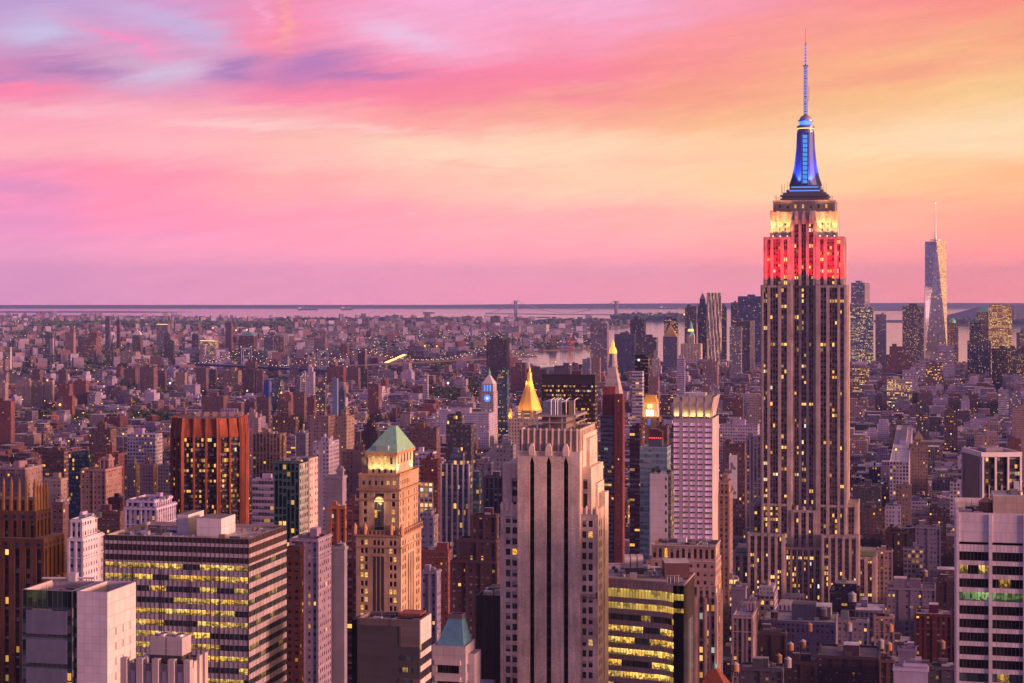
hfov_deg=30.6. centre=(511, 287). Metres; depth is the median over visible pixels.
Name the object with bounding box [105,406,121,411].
city building
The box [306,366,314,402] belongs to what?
apartment tower
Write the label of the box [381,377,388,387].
city building
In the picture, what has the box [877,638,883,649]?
water tank
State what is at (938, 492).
city building
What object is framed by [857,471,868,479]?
loft building
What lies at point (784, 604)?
city building
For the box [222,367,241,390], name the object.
housing block
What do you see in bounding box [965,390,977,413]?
loft building
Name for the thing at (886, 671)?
loft building
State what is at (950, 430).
apartment block
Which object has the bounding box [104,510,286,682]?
banded office
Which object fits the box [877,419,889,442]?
apartment building
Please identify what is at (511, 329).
warehouse
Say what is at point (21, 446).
city building
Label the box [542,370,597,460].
black office box
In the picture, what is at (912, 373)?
office block
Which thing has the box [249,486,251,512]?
office building
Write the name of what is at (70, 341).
apartment tower
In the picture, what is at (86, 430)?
loft building
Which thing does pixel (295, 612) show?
brick block
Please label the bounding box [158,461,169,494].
apartment block
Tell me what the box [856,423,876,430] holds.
apartment building
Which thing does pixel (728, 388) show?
apartment building
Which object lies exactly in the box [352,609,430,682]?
dark block
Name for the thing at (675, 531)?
window
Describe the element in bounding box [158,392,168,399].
apartment building
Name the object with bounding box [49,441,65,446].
apartment building
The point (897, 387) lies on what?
office block
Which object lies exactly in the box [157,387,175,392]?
park trees
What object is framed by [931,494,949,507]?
city building
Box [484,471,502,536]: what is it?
office block
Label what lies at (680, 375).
apartment tower
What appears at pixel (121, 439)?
apartment building
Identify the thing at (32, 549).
spired tower
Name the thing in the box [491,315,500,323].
housing slab
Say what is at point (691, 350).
gothic spire tower
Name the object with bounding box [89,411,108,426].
apartment building
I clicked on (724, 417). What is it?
city building
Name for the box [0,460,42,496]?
apartment block
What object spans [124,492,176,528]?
ornate tower
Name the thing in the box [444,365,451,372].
apartment building
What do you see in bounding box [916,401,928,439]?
glass tower
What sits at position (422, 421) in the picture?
city building
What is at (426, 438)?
office block
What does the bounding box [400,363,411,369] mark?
loft building
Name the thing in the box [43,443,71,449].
apartment building
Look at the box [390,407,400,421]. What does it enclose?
city building
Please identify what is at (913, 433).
city building
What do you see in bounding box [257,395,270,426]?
housing block
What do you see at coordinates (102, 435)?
apartment slab
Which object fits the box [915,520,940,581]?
loft building
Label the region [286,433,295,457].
apartment tower
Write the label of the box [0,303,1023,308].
hills
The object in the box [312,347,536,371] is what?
stone tower bridge
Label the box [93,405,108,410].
apartment building
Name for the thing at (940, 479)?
city building
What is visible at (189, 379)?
city building
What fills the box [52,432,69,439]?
apartment building
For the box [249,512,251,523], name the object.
city building
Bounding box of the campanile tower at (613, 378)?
[605,341,622,392]
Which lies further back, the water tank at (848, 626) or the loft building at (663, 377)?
the loft building at (663, 377)
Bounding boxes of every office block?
[252,474,273,524]
[342,441,366,499]
[345,495,358,682]
[410,423,439,466]
[421,564,441,682]
[478,457,493,512]
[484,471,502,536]
[492,440,515,474]
[722,438,745,535]
[746,432,760,542]
[748,395,760,433]
[852,365,868,390]
[887,377,911,412]
[902,367,917,389]
[926,360,942,385]
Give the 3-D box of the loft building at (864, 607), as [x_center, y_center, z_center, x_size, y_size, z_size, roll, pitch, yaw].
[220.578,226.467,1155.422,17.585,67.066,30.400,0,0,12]
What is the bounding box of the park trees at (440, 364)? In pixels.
[395,358,454,368]
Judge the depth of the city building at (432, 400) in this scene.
3684.48 m
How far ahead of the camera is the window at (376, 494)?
773.62 m
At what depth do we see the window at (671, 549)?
824.72 m
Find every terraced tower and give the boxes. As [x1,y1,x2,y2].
[67,511,104,580]
[313,434,338,532]
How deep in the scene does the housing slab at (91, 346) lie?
6709.62 m
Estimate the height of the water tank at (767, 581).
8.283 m
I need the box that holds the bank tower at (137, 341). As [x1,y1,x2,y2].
[132,331,142,353]
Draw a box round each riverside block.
[511,364,526,392]
[531,366,548,390]
[554,363,571,373]
[572,362,577,369]
[582,357,590,373]
[591,355,600,381]
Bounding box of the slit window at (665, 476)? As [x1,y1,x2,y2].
[665,476,666,537]
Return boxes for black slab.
[476,584,499,682]
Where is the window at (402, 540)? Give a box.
[402,540,402,609]
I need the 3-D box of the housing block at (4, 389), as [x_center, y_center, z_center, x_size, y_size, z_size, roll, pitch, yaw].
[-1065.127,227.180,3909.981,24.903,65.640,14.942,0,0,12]
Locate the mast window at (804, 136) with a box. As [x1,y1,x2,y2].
[803,135,806,182]
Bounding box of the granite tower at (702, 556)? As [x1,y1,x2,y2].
[646,537,722,682]
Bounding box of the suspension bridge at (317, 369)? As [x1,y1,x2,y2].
[195,347,346,381]
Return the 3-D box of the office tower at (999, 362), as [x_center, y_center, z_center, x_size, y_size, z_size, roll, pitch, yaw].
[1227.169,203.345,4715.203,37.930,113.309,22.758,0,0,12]
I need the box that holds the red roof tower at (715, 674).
[700,659,729,682]
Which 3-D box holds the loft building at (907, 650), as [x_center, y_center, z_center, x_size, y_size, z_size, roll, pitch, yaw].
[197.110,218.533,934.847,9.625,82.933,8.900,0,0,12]
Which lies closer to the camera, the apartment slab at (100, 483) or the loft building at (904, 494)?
the apartment slab at (100, 483)
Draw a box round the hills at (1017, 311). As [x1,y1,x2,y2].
[947,305,1023,323]
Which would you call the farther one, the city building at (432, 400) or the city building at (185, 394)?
the city building at (185, 394)
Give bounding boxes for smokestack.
[10,343,11,368]
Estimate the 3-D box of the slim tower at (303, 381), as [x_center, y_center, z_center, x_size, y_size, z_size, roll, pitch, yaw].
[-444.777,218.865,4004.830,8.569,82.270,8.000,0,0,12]
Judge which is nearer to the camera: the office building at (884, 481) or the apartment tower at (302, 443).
the apartment tower at (302, 443)
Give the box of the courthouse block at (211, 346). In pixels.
[200,340,217,353]
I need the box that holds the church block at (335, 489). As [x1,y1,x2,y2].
[323,465,346,532]
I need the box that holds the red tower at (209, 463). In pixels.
[170,412,248,523]
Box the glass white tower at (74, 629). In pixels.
[21,572,135,682]
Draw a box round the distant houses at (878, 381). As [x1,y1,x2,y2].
[0,359,1023,618]
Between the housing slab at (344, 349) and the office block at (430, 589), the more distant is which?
the housing slab at (344, 349)
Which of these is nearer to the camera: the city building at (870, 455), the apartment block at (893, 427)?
the city building at (870, 455)
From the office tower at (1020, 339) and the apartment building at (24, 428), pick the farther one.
the office tower at (1020, 339)
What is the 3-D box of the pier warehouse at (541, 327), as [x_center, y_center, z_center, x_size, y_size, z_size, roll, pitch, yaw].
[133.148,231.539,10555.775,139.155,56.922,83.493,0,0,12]
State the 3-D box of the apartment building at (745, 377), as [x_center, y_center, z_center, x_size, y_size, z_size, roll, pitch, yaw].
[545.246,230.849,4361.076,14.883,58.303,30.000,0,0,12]
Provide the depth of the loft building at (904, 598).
1204.42 m
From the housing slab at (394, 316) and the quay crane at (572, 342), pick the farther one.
the housing slab at (394, 316)
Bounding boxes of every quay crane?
[560,334,566,350]
[565,334,570,349]
[568,336,574,350]
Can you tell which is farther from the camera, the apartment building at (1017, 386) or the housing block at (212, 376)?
the housing block at (212, 376)
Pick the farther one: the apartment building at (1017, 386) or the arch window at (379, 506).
the apartment building at (1017, 386)
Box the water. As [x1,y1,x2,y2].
[0,309,1023,367]
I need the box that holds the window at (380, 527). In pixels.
[375,525,383,529]
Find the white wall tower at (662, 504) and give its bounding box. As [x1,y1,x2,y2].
[650,470,673,555]
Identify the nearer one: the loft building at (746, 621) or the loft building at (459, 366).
the loft building at (746, 621)
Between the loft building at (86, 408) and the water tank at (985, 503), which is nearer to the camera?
the water tank at (985, 503)
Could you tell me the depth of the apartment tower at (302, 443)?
1481.09 m
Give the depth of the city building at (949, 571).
1292.66 m
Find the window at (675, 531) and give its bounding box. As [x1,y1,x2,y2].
[674,529,711,538]
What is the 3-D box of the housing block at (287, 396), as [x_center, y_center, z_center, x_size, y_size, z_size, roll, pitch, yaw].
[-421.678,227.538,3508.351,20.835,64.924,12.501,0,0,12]
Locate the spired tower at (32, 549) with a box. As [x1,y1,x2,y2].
[0,477,66,682]
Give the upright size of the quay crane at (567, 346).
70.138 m
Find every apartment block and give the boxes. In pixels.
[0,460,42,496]
[43,472,67,532]
[51,496,69,579]
[96,504,123,580]
[107,493,124,509]
[124,457,139,506]
[139,453,157,495]
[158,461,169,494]
[247,407,260,491]
[414,447,436,524]
[702,359,717,385]
[890,417,909,448]
[944,408,957,453]
[1012,405,1023,474]
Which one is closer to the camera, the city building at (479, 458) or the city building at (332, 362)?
the city building at (479, 458)
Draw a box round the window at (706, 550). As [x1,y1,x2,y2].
[705,549,707,558]
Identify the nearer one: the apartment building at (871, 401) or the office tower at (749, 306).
the apartment building at (871, 401)
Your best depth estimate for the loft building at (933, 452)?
2507.63 m
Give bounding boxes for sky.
[0,0,1023,304]
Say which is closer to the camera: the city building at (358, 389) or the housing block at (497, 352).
the city building at (358, 389)
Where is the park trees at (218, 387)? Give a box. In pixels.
[208,385,236,390]
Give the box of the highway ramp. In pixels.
[384,354,407,366]
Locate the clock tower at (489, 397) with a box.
[481,369,497,443]
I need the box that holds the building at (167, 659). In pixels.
[120,632,207,682]
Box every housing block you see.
[0,381,8,400]
[15,378,33,407]
[32,367,41,381]
[35,380,43,406]
[44,378,54,401]
[56,381,72,401]
[58,368,67,383]
[63,393,74,415]
[74,379,88,406]
[124,366,137,385]
[140,365,156,392]
[158,369,166,388]
[176,371,186,391]
[196,366,207,395]
[202,392,227,413]
[209,368,216,388]
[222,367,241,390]
[229,400,243,414]
[242,369,255,395]
[244,399,255,413]
[245,359,257,373]
[257,368,263,393]
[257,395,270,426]
[268,359,279,378]
[277,399,290,414]
[280,392,292,412]
[290,361,311,380]
[293,390,305,420]
[307,395,315,420]
[327,364,345,384]
[347,366,359,386]
[361,368,367,388]
[486,336,509,380]
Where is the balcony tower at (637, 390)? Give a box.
[632,371,643,424]
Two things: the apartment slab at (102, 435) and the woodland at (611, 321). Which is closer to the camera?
the apartment slab at (102, 435)
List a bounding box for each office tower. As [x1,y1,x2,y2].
[157,324,169,353]
[192,333,199,349]
[225,321,232,352]
[239,332,256,355]
[314,333,326,356]
[614,331,635,375]
[630,316,645,336]
[664,317,677,335]
[685,304,696,342]
[721,303,726,359]
[730,324,741,379]
[731,301,737,323]
[733,318,754,373]
[738,294,760,362]
[850,305,873,363]
[851,281,869,306]
[875,313,885,363]
[947,318,957,363]
[967,338,990,377]
[969,318,980,340]
[976,306,987,340]
[992,346,1007,389]
[1008,346,1023,375]
[1016,327,1023,347]
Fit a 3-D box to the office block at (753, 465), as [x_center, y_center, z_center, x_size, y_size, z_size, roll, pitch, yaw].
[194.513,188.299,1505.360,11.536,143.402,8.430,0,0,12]
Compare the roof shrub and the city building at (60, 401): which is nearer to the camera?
the roof shrub
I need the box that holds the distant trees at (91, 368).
[0,315,589,375]
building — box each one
[0,372,11,382]
[0,444,17,451]
[0,450,18,463]
[10,442,26,450]
[12,395,21,410]
[14,452,40,460]
[15,431,40,446]
[16,423,36,432]
[19,449,34,452]
[25,410,37,424]
[27,458,41,463]
[30,443,45,453]
[37,423,51,431]
[39,419,55,422]
[40,402,56,410]
[41,431,51,445]
[43,372,55,379]
[43,412,58,420]
[43,437,69,445]
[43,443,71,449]
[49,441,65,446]
[50,422,64,429]
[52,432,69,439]
[56,410,70,420]
[57,396,76,409]
[62,434,83,445]
[67,420,86,432]
[68,448,79,455]
[72,432,87,440]
[72,442,88,448]
[79,407,92,411]
[81,371,90,381]
[81,427,97,433]
[87,391,100,406]
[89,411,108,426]
[93,371,106,379]
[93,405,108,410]
[95,424,116,427]
[104,413,126,427]
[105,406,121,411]
[106,376,116,386]
[107,383,119,393]
[111,386,126,400]
[116,368,123,375]
[116,427,133,435]
[116,433,127,446]
[116,443,126,451]
[118,390,134,403]
[120,632,207,682]
[124,395,136,405]
[127,405,146,410]
[128,419,145,424]
[131,389,140,394]
[137,400,150,407]
[140,421,159,432]
[144,388,155,397]
[145,392,159,406]
[147,413,157,421]
[152,399,163,411]
[154,431,169,441]
[157,420,171,430]
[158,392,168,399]
[162,438,169,454]
[162,450,169,463]
[164,397,179,408]
[165,390,177,397]
[165,403,173,411]
[170,369,177,378]
[177,391,189,397]
[180,402,188,407]
[184,383,199,394]
[187,375,191,383]
[218,408,237,413]
[224,385,233,396]
[229,389,242,395]
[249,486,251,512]
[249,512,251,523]
[257,413,265,426]
[280,366,289,373]
[281,359,290,366]
[328,359,337,365]
[329,501,345,682]
[331,541,347,682]
[338,382,347,393]
[346,380,354,392]
[346,406,357,413]
[351,387,366,392]
[353,414,369,421]
[357,394,367,403]
[375,420,394,426]
[378,361,387,372]
[380,386,385,401]
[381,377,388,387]
[382,371,397,384]
[389,394,400,398]
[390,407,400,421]
[394,378,404,384]
[395,365,404,374]
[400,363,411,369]
[400,411,413,427]
[401,370,414,382]
[405,400,412,410]
[408,393,421,399]
[411,420,430,426]
[413,384,422,395]
[413,404,420,408]
[413,411,429,422]
[418,403,439,415]
[420,482,432,520]
[421,375,435,383]
[421,506,438,570]
[423,368,432,374]
[424,397,438,406]
[426,416,434,426]
[429,366,439,374]
[432,612,494,682]
[436,377,442,384]
[438,382,445,387]
[442,372,455,379]
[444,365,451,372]
[447,377,453,385]
[454,377,467,388]
[456,363,468,370]
[457,397,474,405]
[458,399,472,406]
[460,386,468,396]
[463,401,475,407]
[464,371,473,376]
[468,363,475,373]
[472,408,480,411]
[476,455,484,461]
[478,447,488,452]
[502,434,507,442]
[512,391,522,397]
[515,362,527,369]
[517,393,522,404]
[535,390,541,400]
[625,401,630,411]
[625,428,629,439]
[625,487,627,523]
[625,526,629,538]
[625,539,629,554]
[659,373,668,381]
[660,382,666,393]
[661,392,676,414]
[667,376,673,383]
[685,372,689,383]
[686,384,702,391]
[689,368,699,378]
[689,387,699,391]
[701,386,712,392]
[710,384,718,390]
[716,413,729,423]
[719,392,731,399]
[720,417,759,480]
[723,395,732,410]
[723,642,731,682]
[725,385,731,391]
[730,573,738,642]
[730,581,747,642]
[731,373,742,382]
[732,593,761,682]
[733,535,742,549]
[734,383,747,392]
[741,391,755,398]
[742,374,749,381]
[742,527,745,542]
[744,402,747,415]
[755,581,777,617]
[761,600,837,682]
[776,599,792,610]
[784,593,804,599]
[829,579,859,616]
[838,610,868,644]
[850,389,863,400]
[850,398,858,411]
[850,422,860,430]
[850,427,854,435]
[850,434,867,460]
[850,455,861,465]
[850,463,865,474]
[851,472,861,491]
[852,406,862,417]
[852,480,880,533]
[854,597,883,642]
[855,430,869,450]
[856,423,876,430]
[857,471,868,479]
[859,397,867,411]
[860,534,862,546]
[862,382,872,391]
[863,502,884,546]
[864,390,875,410]
[865,411,880,419]
[865,461,881,470]
[866,427,876,437]
[867,397,874,410]
[867,414,880,423]
[867,448,877,460]
[869,442,881,450]
[869,462,880,482]
[869,637,896,662]
[870,438,879,442]
[872,483,886,509]
[874,609,893,656]
[875,446,889,462]
[875,546,892,608]
[876,393,882,410]
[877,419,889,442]
[880,460,889,493]
[880,652,897,682]
[881,410,894,423]
[881,477,886,489]
[882,523,907,580]
[883,394,886,410]
[886,501,900,528]
[886,576,935,641]
[890,425,911,504]
[893,656,928,682]
[894,413,903,418]
[894,632,910,662]
[895,396,909,409]
[896,481,911,524]
[896,524,914,546]
[897,641,916,663]
[903,542,923,581]
[904,418,910,424]
[909,404,915,416]
[909,430,927,495]
[912,429,915,440]
[912,495,926,509]
[912,506,929,524]
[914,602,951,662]
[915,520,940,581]
[917,390,932,404]
[920,344,953,380]
[920,494,930,506]
[922,517,928,524]
[923,386,935,392]
[923,440,942,457]
[928,445,938,466]
[928,458,931,474]
[928,480,931,498]
[928,658,953,682]
[929,405,944,415]
[929,413,940,430]
[929,503,945,566]
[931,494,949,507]
[932,468,949,491]
[932,490,944,498]
[933,395,947,405]
[933,566,953,601]
[934,457,940,468]
[940,424,943,435]
[941,419,961,425]
[941,459,953,465]
[943,453,957,463]
[944,377,957,385]
[946,523,953,532]
[946,533,953,566]
[948,395,958,409]
[950,473,960,480]
[950,479,960,522]
[952,543,953,566]
[956,387,965,393]
[957,454,960,471]
[958,410,970,420]
[958,437,965,450]
[960,429,971,438]
[961,396,969,409]
[961,446,1021,497]
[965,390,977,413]
[966,429,982,446]
[969,376,978,382]
[970,414,986,428]
[974,431,998,446]
[976,381,989,387]
[976,408,990,419]
[978,398,981,407]
[979,396,986,407]
[981,388,993,395]
[983,420,997,434]
[984,392,997,406]
[1001,421,1011,431]
[1005,374,1015,389]
[1006,422,1011,439]
[1009,375,1018,390]
[1013,383,1023,390]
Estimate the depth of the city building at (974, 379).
4283.73 m
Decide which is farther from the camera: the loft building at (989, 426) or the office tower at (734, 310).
the office tower at (734, 310)
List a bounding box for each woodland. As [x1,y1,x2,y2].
[0,324,43,328]
[29,319,299,327]
[269,316,461,320]
[487,333,585,336]
[540,317,629,325]
[610,311,697,319]
[947,317,1023,324]
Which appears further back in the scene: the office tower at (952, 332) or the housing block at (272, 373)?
the office tower at (952, 332)
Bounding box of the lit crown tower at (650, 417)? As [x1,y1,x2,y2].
[640,395,660,443]
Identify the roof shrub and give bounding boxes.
[650,467,670,473]
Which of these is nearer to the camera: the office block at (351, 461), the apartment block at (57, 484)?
the apartment block at (57, 484)
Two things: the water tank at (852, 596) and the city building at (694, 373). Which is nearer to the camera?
the water tank at (852, 596)
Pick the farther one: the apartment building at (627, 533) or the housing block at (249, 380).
the housing block at (249, 380)
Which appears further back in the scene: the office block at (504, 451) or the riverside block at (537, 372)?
the riverside block at (537, 372)
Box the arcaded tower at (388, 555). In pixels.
[353,425,422,616]
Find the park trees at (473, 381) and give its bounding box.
[456,376,479,387]
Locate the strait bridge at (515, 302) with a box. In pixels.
[485,300,651,316]
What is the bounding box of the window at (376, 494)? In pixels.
[375,493,383,497]
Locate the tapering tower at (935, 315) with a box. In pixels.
[924,203,946,358]
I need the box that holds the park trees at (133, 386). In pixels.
[120,379,138,389]
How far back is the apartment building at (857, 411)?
3504.91 m
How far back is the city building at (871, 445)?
2761.36 m
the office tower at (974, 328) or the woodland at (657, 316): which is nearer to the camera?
the office tower at (974, 328)
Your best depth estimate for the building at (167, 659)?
422.63 m
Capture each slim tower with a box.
[45,331,54,356]
[50,338,53,362]
[105,316,110,352]
[117,319,119,347]
[301,371,305,391]
[332,377,337,415]
[423,372,428,402]
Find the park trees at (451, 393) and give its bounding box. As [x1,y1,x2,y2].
[429,384,476,400]
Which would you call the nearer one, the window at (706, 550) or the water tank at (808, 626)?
the window at (706, 550)
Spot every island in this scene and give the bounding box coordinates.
[874,308,901,310]
[874,320,901,322]
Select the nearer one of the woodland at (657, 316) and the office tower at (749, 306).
the office tower at (749, 306)
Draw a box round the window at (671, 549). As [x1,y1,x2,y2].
[670,548,672,557]
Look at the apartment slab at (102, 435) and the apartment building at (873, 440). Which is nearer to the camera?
the apartment slab at (102, 435)
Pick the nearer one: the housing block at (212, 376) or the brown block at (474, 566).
the brown block at (474, 566)
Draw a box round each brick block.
[287,540,304,682]
[420,452,441,541]
[421,542,452,633]
[732,395,743,418]
[739,656,784,682]
[758,623,786,682]
[786,652,816,682]
[817,641,880,682]
[937,574,953,663]
[1007,436,1020,451]
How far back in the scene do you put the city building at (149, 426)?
3009.10 m
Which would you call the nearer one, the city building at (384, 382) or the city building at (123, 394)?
the city building at (123, 394)
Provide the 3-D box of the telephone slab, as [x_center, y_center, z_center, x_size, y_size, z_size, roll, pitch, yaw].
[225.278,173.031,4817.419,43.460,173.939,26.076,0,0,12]
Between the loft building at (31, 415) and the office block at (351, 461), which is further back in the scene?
the loft building at (31, 415)
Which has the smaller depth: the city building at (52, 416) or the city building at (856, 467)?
the city building at (856, 467)
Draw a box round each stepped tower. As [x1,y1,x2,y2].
[361,417,379,449]
[650,349,661,375]
[882,344,911,375]
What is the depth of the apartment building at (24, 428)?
2972.20 m
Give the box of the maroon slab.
[600,386,624,562]
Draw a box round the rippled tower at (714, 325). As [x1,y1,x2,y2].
[707,293,721,364]
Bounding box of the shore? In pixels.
[958,324,1023,325]
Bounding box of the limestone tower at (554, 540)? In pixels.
[500,397,608,682]
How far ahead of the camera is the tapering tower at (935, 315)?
5870.31 m
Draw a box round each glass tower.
[274,456,317,545]
[440,448,472,558]
[446,411,475,470]
[473,468,483,512]
[636,334,657,365]
[640,428,670,564]
[902,303,923,363]
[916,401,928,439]
[988,303,1011,373]
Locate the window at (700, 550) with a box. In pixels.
[699,549,701,558]
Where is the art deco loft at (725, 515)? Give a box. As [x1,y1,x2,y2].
[718,469,733,649]
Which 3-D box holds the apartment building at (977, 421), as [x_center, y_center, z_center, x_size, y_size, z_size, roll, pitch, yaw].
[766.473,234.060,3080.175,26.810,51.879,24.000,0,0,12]
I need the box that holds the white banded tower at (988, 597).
[954,481,1023,682]
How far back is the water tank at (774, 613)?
1043.48 m
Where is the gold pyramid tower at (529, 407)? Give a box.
[508,365,541,457]
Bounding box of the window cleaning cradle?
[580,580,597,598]
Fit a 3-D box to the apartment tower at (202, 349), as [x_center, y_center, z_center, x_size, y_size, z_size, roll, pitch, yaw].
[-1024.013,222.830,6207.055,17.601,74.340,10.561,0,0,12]
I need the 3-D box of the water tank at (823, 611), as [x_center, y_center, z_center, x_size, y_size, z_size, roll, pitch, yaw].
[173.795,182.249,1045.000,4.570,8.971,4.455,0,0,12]
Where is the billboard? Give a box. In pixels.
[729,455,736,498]
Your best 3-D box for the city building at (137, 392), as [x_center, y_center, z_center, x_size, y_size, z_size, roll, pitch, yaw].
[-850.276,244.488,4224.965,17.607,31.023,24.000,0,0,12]
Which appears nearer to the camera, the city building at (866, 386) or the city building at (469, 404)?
the city building at (469, 404)
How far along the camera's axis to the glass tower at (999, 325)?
5607.81 m
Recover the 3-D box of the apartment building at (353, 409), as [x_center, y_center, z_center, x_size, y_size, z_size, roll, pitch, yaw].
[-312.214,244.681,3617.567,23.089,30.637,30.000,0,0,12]
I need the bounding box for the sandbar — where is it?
[0,311,170,312]
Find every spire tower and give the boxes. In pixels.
[681,321,701,361]
[698,292,706,358]
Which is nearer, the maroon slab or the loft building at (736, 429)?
the maroon slab
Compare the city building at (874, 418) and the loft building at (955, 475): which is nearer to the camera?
the loft building at (955, 475)
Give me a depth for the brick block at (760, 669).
873.16 m
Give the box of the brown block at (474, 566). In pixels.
[450,507,499,648]
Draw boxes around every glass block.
[69,450,93,536]
[264,380,269,396]
[338,386,345,414]
[497,368,508,439]
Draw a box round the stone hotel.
[289,527,331,682]
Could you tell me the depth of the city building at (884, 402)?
3776.94 m
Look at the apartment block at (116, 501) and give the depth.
1060.85 m
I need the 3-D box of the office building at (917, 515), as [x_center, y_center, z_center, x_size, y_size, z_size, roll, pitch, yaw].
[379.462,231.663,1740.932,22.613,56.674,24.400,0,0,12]
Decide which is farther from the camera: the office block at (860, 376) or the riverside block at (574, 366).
the riverside block at (574, 366)
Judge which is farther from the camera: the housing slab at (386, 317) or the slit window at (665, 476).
the housing slab at (386, 317)
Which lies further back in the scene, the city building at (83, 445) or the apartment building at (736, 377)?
the apartment building at (736, 377)
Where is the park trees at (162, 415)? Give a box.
[15,407,175,420]
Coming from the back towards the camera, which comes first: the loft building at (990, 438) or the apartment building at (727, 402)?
the apartment building at (727, 402)
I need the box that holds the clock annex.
[435,407,493,446]
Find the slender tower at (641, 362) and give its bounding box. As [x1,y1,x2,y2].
[635,355,648,397]
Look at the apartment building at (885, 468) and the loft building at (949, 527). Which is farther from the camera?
the apartment building at (885, 468)
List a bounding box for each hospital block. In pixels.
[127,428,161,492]
[273,412,302,436]
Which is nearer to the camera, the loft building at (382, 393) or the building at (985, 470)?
the building at (985, 470)
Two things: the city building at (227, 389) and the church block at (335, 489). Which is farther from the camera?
the city building at (227, 389)
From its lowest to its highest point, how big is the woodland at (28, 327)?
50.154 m
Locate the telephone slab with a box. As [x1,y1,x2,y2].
[590,321,608,371]
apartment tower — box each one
[0,398,14,444]
[42,447,67,498]
[65,327,75,353]
[164,332,170,355]
[168,340,174,359]
[200,344,205,354]
[264,335,274,357]
[272,377,282,414]
[276,336,284,360]
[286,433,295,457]
[295,375,300,391]
[295,429,308,455]
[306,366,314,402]
[335,408,353,465]
[368,382,379,422]
[630,422,643,553]
[649,370,658,408]
[656,421,669,444]
[677,355,684,396]
[998,387,1008,423]
[1009,389,1020,420]
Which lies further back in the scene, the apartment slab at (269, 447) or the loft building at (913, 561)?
the apartment slab at (269, 447)
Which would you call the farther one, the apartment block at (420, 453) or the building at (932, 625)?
the apartment block at (420, 453)
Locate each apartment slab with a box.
[80,454,121,512]
[89,420,115,465]
[95,442,123,509]
[253,428,285,478]
[308,409,334,455]
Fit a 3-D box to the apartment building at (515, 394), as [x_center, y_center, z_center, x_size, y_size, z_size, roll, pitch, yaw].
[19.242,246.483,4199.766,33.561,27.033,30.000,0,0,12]
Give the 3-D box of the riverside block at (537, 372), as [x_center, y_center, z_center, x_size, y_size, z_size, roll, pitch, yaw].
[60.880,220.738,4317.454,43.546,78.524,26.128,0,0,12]
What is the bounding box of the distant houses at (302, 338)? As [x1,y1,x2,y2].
[0,311,629,374]
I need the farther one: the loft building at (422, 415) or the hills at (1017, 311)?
the hills at (1017, 311)
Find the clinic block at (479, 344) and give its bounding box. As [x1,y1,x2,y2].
[474,339,485,348]
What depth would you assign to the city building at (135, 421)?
3270.12 m
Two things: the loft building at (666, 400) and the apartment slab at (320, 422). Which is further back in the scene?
the loft building at (666, 400)
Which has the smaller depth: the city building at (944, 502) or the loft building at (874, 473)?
the city building at (944, 502)
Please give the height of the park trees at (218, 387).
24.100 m
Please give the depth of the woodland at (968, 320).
13269.16 m
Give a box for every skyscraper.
[673,391,719,539]
[733,29,878,602]
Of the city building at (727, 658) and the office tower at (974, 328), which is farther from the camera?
the office tower at (974, 328)
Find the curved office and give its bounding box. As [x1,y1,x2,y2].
[609,554,694,682]
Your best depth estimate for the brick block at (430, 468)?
1301.56 m
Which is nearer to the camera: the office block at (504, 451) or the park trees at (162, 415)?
the office block at (504, 451)
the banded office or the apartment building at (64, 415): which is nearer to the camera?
the banded office
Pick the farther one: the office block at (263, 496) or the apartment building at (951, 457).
the apartment building at (951, 457)
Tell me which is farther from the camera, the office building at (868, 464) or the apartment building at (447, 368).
the apartment building at (447, 368)
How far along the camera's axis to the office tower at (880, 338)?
6003.91 m
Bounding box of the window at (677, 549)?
[676,548,678,557]
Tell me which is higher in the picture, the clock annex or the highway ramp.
the highway ramp
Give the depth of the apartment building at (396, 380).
4745.43 m
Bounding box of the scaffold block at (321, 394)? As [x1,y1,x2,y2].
[316,381,326,411]
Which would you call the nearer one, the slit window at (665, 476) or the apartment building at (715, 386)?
the slit window at (665, 476)
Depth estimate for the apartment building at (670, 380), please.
4384.75 m
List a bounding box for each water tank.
[731,661,739,676]
[765,579,770,584]
[770,609,777,619]
[775,653,781,663]
[784,656,790,674]
[787,641,793,654]
[799,639,805,654]
[806,622,812,635]
[820,606,826,616]
[844,621,851,637]
[848,591,855,601]
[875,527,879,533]
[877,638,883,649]
[885,641,891,654]
[887,623,893,632]
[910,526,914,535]
[922,569,927,580]
[939,640,944,649]
[978,496,992,512]
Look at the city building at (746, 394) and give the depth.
3709.05 m
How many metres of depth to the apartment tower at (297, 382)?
3901.70 m
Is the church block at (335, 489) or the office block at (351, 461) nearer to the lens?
the church block at (335, 489)
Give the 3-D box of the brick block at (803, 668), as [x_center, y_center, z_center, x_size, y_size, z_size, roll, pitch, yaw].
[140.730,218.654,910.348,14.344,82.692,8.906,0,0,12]
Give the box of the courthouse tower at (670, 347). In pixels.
[663,324,677,366]
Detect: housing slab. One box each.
[78,332,100,357]
[327,330,342,338]
[339,344,348,358]
[384,315,391,321]
[392,314,399,321]
[462,315,472,324]
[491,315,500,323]
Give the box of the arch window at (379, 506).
[375,502,383,529]
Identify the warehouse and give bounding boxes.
[106,346,119,363]
[119,350,139,363]
[408,344,426,355]
[505,325,520,332]
[522,323,548,333]
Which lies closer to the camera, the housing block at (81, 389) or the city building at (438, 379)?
the housing block at (81, 389)
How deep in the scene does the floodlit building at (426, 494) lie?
1301.13 m
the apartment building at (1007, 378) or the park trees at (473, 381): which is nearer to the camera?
the apartment building at (1007, 378)
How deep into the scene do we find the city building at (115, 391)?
4084.65 m
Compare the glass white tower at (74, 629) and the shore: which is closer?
the glass white tower at (74, 629)

